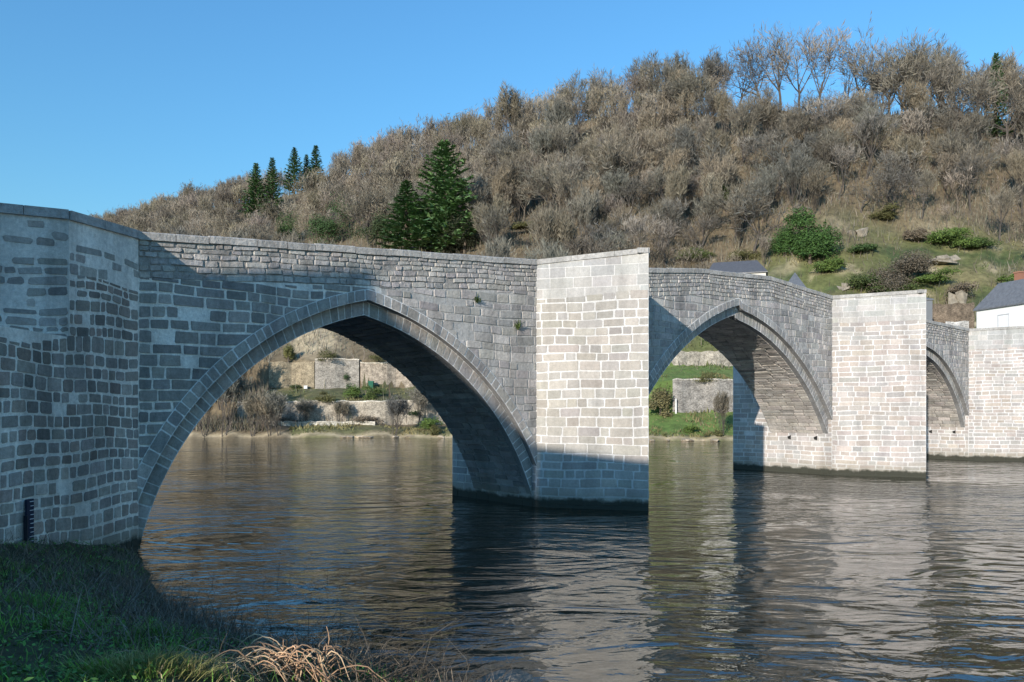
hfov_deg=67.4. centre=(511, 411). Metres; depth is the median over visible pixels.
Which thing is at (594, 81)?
bare tree
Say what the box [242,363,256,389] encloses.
bare bush
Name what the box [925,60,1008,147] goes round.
bare tree
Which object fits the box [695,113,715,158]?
bare tree
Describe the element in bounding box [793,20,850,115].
bare tree
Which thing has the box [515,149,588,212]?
bare tree
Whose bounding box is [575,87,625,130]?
bare tree
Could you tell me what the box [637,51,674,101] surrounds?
bare tree
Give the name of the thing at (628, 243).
bare tree
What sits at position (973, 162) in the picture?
bare tree
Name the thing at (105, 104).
sky
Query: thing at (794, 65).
bare tree
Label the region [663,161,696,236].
bare tree
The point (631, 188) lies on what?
bare tree
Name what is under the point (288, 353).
garden bush
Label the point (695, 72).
bare tree
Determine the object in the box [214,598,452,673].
bramble tangle
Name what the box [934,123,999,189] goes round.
bare tree
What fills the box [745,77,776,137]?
bare tree
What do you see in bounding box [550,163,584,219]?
bare tree
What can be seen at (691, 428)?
garden bush
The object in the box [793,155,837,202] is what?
bare tree
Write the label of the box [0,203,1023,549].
stone bridge
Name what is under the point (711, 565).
river water
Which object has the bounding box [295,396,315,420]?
bare bush
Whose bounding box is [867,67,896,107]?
bare tree
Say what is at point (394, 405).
bare bush
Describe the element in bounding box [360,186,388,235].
bare tree
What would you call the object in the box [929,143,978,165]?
bare tree
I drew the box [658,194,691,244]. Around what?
bare tree
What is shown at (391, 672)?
bramble tangle
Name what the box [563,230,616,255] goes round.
bare tree
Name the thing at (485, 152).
bare tree
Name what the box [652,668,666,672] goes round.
river rock
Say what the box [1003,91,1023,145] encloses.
bare tree
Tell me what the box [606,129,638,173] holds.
bare tree
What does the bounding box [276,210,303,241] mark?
evergreen bush
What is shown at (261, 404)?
bare bush
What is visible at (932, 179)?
bare tree
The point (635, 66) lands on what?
bare tree
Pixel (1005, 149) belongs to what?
bare tree
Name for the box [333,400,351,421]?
bare bush
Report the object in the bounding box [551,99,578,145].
bare tree
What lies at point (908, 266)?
bush
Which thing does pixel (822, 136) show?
bare tree
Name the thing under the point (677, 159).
bare tree
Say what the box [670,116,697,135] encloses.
bare tree
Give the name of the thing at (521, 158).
bare tree
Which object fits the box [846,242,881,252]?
evergreen bush
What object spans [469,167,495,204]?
bare tree
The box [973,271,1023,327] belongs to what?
white house
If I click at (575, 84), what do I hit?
bare tree
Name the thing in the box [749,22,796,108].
bare tree
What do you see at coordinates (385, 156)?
woodland
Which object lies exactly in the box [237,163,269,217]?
conifer tree
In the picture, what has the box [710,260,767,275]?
slate house
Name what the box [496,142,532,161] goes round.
bare tree
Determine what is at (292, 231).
bare tree
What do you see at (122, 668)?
grass tuft
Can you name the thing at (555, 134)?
bare tree
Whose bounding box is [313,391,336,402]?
garden bush
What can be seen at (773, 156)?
bare tree
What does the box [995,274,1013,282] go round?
evergreen bush
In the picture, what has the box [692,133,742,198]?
bare tree
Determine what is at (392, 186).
bare tree
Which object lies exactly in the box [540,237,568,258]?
bare tree
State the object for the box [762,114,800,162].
bare tree
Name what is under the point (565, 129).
bare tree
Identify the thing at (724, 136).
bare tree
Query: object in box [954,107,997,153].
bare tree
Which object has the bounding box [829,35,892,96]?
bare tree
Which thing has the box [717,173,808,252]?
bare tree
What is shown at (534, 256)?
bare tree
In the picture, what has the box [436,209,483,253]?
evergreen bush
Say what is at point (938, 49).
bare tree
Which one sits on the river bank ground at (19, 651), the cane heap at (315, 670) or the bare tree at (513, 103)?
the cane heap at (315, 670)
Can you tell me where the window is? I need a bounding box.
[997,313,1009,326]
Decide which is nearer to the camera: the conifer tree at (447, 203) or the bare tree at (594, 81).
the conifer tree at (447, 203)
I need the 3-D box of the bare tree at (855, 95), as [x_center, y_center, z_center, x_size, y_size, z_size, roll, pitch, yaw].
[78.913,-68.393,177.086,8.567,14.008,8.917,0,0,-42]
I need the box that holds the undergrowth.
[180,101,1023,432]
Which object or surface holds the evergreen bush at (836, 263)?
on the hillside
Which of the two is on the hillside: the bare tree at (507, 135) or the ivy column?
the bare tree at (507, 135)
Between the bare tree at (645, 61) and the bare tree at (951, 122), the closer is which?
the bare tree at (951, 122)
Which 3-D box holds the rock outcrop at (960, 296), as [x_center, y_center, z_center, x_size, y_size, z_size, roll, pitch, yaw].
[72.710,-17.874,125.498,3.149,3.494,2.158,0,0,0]
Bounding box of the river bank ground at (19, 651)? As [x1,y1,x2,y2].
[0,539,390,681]
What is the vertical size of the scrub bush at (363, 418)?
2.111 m
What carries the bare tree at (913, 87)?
on the hillside
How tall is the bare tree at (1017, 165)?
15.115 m
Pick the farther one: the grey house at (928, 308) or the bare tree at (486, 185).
the bare tree at (486, 185)
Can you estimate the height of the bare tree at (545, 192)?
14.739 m
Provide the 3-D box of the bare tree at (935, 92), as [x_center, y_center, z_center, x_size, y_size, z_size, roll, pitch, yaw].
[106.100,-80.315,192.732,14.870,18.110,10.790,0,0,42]
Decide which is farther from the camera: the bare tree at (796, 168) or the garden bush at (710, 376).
the bare tree at (796, 168)
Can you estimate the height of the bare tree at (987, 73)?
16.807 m
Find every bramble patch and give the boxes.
[673,247,716,260]
[728,247,764,260]
[865,283,924,292]
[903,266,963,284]
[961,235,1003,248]
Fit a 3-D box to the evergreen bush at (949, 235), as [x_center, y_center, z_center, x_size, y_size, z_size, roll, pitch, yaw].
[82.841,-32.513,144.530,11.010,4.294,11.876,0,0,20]
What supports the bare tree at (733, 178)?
on the hillside
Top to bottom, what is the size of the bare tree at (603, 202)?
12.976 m
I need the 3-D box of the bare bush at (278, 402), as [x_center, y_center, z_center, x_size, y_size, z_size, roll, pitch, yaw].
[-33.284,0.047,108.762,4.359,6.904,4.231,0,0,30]
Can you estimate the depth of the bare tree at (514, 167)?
191.02 m
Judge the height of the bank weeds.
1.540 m
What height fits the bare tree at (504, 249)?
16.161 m
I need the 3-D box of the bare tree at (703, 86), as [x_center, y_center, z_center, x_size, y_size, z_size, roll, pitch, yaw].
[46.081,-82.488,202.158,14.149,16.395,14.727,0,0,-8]
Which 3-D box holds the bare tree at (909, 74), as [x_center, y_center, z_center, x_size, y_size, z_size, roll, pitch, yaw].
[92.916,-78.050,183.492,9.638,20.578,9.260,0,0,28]
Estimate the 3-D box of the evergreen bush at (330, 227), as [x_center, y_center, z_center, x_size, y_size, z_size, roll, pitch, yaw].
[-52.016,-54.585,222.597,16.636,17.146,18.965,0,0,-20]
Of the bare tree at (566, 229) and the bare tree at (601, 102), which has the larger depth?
the bare tree at (601, 102)
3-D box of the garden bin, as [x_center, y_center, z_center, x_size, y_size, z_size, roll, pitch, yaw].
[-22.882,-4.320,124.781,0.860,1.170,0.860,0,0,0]
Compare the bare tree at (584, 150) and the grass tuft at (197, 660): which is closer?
the grass tuft at (197, 660)
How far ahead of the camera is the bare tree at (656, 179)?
165.95 m
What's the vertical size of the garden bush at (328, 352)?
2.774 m
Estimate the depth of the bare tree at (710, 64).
212.40 m
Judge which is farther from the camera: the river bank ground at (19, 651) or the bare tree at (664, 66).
the bare tree at (664, 66)
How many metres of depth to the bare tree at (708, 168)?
162.72 m
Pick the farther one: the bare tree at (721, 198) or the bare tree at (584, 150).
the bare tree at (584, 150)
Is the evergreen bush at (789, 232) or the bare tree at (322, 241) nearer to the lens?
the evergreen bush at (789, 232)
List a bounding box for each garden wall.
[236,420,374,426]
[237,400,444,424]
[269,361,313,387]
[315,358,358,388]
[360,362,414,387]
[668,351,732,365]
[673,378,732,412]
[932,302,973,328]
[946,321,968,327]
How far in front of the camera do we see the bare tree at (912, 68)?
188.36 m
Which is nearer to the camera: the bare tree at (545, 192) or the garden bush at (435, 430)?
the garden bush at (435, 430)
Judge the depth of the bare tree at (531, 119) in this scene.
229.03 m
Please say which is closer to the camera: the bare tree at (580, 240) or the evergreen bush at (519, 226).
the bare tree at (580, 240)
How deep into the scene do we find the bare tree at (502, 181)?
188.44 m
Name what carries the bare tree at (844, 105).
on the hillside
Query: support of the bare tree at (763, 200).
on the hillside
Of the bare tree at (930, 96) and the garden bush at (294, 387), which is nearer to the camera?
the garden bush at (294, 387)
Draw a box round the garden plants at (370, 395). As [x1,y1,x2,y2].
[361,383,387,399]
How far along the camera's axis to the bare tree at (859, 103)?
170.95 m
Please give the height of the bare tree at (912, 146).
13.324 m
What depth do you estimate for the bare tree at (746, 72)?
201.45 m
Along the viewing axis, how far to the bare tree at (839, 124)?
164.55 m
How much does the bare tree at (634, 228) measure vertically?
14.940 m
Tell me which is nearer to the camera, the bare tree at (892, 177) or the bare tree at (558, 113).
the bare tree at (892, 177)
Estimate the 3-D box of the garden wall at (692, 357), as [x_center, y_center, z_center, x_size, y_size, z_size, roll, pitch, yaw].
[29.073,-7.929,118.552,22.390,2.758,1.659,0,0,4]
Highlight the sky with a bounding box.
[0,0,1023,218]
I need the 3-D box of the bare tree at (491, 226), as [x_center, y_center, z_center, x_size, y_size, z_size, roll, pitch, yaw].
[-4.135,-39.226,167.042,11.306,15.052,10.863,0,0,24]
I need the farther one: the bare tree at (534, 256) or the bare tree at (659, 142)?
the bare tree at (659, 142)
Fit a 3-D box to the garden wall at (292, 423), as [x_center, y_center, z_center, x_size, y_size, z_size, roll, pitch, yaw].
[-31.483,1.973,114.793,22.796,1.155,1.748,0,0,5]
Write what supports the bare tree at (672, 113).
on the hillside
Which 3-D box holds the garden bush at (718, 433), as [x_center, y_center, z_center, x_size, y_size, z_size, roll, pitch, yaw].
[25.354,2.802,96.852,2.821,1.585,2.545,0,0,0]
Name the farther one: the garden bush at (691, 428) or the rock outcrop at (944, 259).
the rock outcrop at (944, 259)
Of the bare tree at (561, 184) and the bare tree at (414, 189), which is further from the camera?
the bare tree at (414, 189)
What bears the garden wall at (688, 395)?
on the hillside
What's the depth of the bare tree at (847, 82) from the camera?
189.75 m
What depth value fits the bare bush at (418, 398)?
112.93 m
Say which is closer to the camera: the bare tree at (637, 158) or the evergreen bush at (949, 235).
the evergreen bush at (949, 235)
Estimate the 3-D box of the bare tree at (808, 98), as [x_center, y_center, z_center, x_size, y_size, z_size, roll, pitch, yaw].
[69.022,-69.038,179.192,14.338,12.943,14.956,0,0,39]
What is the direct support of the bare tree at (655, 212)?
on the hillside
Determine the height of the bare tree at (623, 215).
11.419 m
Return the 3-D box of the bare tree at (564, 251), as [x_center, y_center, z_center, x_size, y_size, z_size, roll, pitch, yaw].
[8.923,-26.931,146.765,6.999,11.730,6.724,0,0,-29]
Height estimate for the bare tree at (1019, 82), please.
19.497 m
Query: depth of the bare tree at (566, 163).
185.44 m
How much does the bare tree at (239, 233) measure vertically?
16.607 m
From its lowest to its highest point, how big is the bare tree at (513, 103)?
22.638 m
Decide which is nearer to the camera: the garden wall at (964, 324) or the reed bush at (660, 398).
the garden wall at (964, 324)
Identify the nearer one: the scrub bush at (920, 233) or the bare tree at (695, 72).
the scrub bush at (920, 233)
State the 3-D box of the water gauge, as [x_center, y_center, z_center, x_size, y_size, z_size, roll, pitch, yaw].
[-10.575,2.615,16.828,0.090,1.370,0.230,0,0,8]
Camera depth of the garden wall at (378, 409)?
115.76 m
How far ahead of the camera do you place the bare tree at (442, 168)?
222.06 m
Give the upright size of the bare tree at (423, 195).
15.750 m
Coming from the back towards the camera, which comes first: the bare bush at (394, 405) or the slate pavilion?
the slate pavilion
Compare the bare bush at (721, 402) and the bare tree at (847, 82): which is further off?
the bare tree at (847, 82)
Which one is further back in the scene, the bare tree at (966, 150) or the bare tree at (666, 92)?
the bare tree at (666, 92)
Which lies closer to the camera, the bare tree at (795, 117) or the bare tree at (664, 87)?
the bare tree at (795, 117)
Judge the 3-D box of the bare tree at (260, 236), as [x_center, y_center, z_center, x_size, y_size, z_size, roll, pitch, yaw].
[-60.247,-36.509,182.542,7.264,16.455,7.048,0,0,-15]
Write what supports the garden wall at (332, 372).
on the hillside
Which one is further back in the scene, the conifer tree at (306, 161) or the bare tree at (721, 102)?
the conifer tree at (306, 161)
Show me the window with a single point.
(1003, 320)
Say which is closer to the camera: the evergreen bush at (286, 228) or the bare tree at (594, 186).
the bare tree at (594, 186)
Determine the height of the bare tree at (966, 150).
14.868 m
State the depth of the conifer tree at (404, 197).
184.47 m
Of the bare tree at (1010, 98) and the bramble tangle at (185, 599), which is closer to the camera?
the bramble tangle at (185, 599)
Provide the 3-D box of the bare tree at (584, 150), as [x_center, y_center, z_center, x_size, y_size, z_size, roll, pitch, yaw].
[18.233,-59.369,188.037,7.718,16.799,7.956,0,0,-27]
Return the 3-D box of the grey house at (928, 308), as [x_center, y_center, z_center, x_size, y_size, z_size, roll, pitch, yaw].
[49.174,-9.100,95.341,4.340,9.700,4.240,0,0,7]
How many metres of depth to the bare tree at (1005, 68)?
194.58 m
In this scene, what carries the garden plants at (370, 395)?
on the hillside
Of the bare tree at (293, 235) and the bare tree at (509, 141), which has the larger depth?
the bare tree at (509, 141)
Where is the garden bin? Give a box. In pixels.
[368,381,373,387]
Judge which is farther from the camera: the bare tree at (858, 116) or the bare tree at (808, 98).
the bare tree at (808, 98)
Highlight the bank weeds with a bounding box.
[0,537,414,681]
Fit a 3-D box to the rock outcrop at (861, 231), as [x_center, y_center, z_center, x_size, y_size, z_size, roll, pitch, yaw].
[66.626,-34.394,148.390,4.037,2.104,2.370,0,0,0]
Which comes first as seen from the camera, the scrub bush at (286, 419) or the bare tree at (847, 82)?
the scrub bush at (286, 419)
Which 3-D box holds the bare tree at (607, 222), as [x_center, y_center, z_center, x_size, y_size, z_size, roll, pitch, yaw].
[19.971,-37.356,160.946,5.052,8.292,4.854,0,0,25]
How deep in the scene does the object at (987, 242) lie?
141.77 m
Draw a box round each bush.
[198,405,212,436]
[217,375,252,436]
[241,390,276,436]
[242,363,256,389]
[247,396,278,435]
[260,389,289,434]
[272,416,298,421]
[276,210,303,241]
[283,343,295,361]
[289,384,301,389]
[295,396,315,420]
[303,191,359,243]
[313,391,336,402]
[317,348,337,361]
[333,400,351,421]
[343,365,351,388]
[348,208,397,247]
[351,414,386,423]
[366,353,383,361]
[382,393,414,435]
[405,386,431,425]
[408,409,422,415]
[417,417,443,428]
[430,424,440,435]
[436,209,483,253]
[508,221,534,233]
[648,384,673,418]
[683,424,702,432]
[692,372,722,382]
[703,428,724,436]
[710,390,732,435]
[767,226,797,256]
[770,203,842,263]
[808,256,849,272]
[844,270,889,292]
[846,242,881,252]
[865,246,941,292]
[868,201,900,219]
[902,225,927,242]
[921,226,985,246]
[945,279,980,301]
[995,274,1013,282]
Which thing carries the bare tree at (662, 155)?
on the hillside
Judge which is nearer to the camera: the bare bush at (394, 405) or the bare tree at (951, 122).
the bare bush at (394, 405)
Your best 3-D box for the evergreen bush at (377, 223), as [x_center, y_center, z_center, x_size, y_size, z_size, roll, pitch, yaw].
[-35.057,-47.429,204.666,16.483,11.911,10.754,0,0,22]
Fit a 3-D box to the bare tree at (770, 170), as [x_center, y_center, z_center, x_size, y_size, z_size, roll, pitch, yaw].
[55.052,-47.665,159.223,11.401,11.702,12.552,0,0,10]
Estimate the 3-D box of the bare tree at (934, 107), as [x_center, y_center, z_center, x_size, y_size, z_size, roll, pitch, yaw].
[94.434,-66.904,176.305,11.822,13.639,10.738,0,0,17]
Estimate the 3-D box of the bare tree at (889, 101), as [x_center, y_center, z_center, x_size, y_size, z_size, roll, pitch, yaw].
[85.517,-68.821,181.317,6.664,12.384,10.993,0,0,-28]
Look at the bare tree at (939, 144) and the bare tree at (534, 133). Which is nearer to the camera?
the bare tree at (939, 144)
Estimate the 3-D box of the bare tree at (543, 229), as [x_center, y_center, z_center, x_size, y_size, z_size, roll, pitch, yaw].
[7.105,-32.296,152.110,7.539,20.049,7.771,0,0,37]
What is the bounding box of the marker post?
[675,399,676,413]
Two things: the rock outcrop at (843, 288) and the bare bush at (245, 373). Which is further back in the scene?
the rock outcrop at (843, 288)
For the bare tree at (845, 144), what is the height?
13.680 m
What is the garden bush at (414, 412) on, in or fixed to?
on the hillside
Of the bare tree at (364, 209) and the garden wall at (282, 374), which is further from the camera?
the bare tree at (364, 209)
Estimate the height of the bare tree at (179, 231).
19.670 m
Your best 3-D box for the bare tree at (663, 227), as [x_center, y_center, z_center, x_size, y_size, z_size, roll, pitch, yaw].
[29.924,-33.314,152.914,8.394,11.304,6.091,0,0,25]
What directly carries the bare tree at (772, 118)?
on the hillside
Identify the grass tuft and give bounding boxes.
[39,637,237,681]
[96,646,254,681]
[108,620,201,648]
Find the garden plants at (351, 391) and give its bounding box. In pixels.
[342,384,361,397]
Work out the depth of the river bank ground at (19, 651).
9.06 m
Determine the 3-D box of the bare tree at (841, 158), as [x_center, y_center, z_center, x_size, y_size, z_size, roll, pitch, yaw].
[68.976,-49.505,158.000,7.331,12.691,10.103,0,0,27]
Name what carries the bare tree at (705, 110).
on the hillside
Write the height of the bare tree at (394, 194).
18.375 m
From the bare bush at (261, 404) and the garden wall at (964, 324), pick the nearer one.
the garden wall at (964, 324)
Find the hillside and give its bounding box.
[176,110,1023,440]
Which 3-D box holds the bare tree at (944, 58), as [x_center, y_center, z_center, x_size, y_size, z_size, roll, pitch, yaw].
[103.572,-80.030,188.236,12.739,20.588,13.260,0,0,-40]
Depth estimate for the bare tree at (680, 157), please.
179.13 m
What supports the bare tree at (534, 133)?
on the hillside
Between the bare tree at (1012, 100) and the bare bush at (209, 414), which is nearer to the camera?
the bare bush at (209, 414)
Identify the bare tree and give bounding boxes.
[165,220,201,235]
[227,226,249,237]
[241,220,278,239]
[246,225,272,239]
[269,228,297,240]
[271,229,304,242]
[282,229,306,242]
[309,238,335,244]
[335,178,387,244]
[350,194,390,236]
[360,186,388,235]
[380,177,419,238]
[381,175,416,206]
[399,178,427,227]
[412,186,458,223]
[423,158,466,178]
[454,171,477,186]
[459,181,488,237]
[466,200,503,248]
[467,174,496,226]
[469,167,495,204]
[471,197,516,251]
[478,139,501,170]
[481,233,511,256]
[482,131,523,163]
[485,125,530,151]
[489,155,528,221]
[489,164,520,225]
[491,132,521,167]
[494,78,526,140]
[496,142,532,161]
[510,148,536,194]
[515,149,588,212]
[516,106,547,163]
[517,120,556,176]
[521,237,568,258]
[524,200,561,257]
[525,196,569,237]
[526,121,560,168]
[529,161,561,205]
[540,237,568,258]
[540,245,578,257]
[541,96,575,153]
[541,120,575,158]
[542,208,578,254]
[544,144,588,207]
[545,116,589,158]
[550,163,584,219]
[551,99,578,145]
[557,155,591,186]
[558,68,600,133]
[560,82,600,150]
[561,233,599,255]
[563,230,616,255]
[565,182,601,238]
[570,133,602,186]
[571,155,614,211]
[573,173,605,235]
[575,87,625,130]
[577,211,635,248]
[581,128,664,207]
[583,64,626,125]
[586,132,618,179]
[588,140,621,197]
[588,190,609,242]
[589,221,648,252]
[597,213,615,237]
[599,166,633,221]
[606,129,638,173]
[606,202,633,246]
[615,170,654,222]
[620,56,653,97]
[621,208,662,248]
[630,48,661,110]
[631,197,685,242]
[636,123,675,158]
[636,159,695,201]
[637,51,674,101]
[642,96,682,149]
[643,217,680,267]
[645,144,691,192]
[648,74,694,128]
[652,77,687,123]
[654,58,686,114]
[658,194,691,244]
[661,142,698,167]
[662,49,691,113]
[663,147,687,210]
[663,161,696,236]
[666,65,712,124]
[666,67,693,122]
[666,120,702,178]
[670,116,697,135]
[672,210,722,260]
[674,57,714,123]
[687,83,726,122]
[691,187,725,245]
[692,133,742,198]
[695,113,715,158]
[696,147,738,214]
[698,44,737,95]
[698,177,763,238]
[699,126,737,179]
[710,88,734,134]
[711,35,786,98]
[715,152,740,202]
[716,24,786,107]
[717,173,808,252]
[717,183,773,229]
[724,94,756,143]
[726,91,776,163]
[734,129,777,175]
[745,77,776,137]
[748,130,817,190]
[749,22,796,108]
[750,93,785,155]
[750,160,798,208]
[750,169,780,221]
[760,21,835,110]
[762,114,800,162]
[775,146,818,209]
[776,102,815,144]
[785,87,836,142]
[791,129,829,184]
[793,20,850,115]
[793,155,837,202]
[801,130,845,172]
[802,90,849,152]
[805,12,893,105]
[808,133,842,182]
[815,88,888,149]
[820,122,866,181]
[822,90,859,137]
[828,138,865,198]
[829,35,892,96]
[829,106,856,152]
[829,116,855,173]
[836,86,870,117]
[840,157,904,212]
[844,107,907,178]
[845,28,937,115]
[849,98,883,167]
[859,158,928,221]
[863,27,950,132]
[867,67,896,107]
[873,93,897,141]
[875,145,921,197]
[879,45,921,124]
[891,131,927,194]
[893,78,930,148]
[895,49,930,115]
[901,45,972,93]
[901,90,952,140]
[909,33,961,103]
[910,53,962,137]
[911,163,941,218]
[915,44,958,118]
[922,64,995,140]
[924,55,963,120]
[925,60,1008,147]
[926,56,1009,128]
[927,129,964,187]
[928,56,969,127]
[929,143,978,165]
[932,105,986,142]
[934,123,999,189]
[939,137,982,200]
[945,68,1005,110]
[950,147,999,210]
[953,50,1023,153]
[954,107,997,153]
[955,56,1023,105]
[981,176,1023,243]
[987,45,1022,125]
[990,131,1023,183]
[997,84,1023,136]
[1000,83,1023,132]
[1002,63,1023,127]
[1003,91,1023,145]
[1005,66,1023,123]
[1005,147,1023,213]
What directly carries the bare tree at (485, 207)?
on the hillside
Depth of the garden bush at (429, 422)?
109.17 m
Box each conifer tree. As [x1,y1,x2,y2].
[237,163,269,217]
[259,157,284,209]
[280,147,306,193]
[300,154,310,191]
[305,145,323,179]
[376,179,437,250]
[398,139,483,252]
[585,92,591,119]
[982,52,1013,139]
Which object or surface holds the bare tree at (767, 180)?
on the hillside
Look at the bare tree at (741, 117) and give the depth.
174.30 m
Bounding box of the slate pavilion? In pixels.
[788,273,805,286]
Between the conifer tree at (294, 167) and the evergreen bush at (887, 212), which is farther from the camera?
the conifer tree at (294, 167)
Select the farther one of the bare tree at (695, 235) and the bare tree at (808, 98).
the bare tree at (808, 98)
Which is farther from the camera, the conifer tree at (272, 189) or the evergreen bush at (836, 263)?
the conifer tree at (272, 189)
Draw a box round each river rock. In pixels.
[482,669,534,681]
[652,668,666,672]
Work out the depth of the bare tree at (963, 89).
184.59 m
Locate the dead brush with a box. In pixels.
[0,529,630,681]
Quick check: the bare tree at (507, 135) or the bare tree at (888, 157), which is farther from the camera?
the bare tree at (507, 135)
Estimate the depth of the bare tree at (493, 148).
222.21 m
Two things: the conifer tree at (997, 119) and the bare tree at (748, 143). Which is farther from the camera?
the conifer tree at (997, 119)
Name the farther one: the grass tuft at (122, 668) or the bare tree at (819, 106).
the bare tree at (819, 106)
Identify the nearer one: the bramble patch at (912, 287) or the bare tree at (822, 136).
the bramble patch at (912, 287)
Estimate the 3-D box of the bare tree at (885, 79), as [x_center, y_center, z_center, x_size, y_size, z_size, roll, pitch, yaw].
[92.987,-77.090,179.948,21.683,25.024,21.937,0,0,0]
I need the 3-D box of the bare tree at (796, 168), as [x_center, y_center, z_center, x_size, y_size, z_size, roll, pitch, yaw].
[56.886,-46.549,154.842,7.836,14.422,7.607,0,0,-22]
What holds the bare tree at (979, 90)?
on the hillside
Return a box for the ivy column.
[721,184,728,200]
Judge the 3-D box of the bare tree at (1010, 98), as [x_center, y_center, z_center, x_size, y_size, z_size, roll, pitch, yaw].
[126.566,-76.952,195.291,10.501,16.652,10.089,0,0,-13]
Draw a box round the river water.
[135,437,1023,681]
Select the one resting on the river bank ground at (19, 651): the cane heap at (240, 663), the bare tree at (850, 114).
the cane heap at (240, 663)
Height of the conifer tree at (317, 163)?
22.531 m
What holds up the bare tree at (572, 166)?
on the hillside
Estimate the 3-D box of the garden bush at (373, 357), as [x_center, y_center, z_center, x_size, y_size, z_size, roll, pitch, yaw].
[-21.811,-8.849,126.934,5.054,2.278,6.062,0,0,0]
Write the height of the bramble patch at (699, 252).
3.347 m
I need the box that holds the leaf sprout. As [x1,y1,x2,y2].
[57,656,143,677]
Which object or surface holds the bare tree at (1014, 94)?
on the hillside
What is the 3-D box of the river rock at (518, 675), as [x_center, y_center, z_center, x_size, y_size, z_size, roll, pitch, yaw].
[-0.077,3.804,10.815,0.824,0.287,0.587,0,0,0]
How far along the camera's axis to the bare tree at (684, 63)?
226.78 m
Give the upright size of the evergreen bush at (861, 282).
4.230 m
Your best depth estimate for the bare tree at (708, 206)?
155.20 m
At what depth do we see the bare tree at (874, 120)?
161.02 m
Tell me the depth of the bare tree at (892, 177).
149.87 m
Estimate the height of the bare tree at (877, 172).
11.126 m
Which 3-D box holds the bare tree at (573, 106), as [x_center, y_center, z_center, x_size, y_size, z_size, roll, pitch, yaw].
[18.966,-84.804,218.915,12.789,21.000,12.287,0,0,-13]
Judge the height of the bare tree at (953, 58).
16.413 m
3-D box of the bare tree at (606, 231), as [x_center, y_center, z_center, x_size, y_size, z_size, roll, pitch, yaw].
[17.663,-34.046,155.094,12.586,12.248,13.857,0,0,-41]
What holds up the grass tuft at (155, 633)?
on the river bank ground at (19, 651)
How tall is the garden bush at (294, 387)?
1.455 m
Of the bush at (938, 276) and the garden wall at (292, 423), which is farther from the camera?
the bush at (938, 276)
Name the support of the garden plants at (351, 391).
on the hillside
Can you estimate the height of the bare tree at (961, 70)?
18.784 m
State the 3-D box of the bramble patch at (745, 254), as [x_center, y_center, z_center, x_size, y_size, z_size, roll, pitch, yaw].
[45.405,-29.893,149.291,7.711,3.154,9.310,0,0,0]
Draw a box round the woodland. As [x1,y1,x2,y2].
[85,64,1023,268]
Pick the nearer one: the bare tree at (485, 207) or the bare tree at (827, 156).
the bare tree at (827, 156)
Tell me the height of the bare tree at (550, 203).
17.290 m
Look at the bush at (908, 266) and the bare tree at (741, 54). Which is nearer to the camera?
the bush at (908, 266)
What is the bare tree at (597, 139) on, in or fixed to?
on the hillside
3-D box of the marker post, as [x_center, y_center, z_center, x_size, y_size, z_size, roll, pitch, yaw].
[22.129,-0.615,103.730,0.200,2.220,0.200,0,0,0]
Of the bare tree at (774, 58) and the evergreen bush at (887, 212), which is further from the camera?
the bare tree at (774, 58)
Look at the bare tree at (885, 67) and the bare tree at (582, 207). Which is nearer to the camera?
the bare tree at (582, 207)
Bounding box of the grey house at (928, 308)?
[926,297,933,319]
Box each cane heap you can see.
[104,644,311,681]
[173,626,386,681]
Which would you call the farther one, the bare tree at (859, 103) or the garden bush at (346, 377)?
the bare tree at (859, 103)
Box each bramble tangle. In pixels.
[155,581,254,609]
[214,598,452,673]
[222,605,544,681]
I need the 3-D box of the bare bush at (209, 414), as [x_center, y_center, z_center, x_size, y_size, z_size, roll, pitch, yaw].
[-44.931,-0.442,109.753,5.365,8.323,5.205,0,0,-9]
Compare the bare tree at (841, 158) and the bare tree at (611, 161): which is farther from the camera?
the bare tree at (611, 161)
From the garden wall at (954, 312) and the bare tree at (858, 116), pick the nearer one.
the garden wall at (954, 312)
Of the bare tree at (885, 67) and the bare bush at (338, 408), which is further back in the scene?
the bare tree at (885, 67)
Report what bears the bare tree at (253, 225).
on the hillside
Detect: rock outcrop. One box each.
[837,283,852,290]
[847,227,867,236]
[932,254,959,264]
[948,290,967,303]
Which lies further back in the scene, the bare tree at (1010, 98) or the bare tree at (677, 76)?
the bare tree at (677, 76)
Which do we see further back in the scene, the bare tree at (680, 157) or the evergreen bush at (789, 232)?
the bare tree at (680, 157)
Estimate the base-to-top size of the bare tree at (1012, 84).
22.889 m
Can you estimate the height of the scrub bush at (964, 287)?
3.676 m
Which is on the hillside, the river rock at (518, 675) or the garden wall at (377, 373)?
the garden wall at (377, 373)
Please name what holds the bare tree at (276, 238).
on the hillside
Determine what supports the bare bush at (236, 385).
on the hillside
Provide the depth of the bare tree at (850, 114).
170.81 m
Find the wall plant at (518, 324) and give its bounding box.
[514,319,523,329]
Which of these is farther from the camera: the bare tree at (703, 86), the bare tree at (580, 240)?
the bare tree at (703, 86)
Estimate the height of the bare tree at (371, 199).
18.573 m
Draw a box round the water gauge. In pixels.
[23,499,33,543]
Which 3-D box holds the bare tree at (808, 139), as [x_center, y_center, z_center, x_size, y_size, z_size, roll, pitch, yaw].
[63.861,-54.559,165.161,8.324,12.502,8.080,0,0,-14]

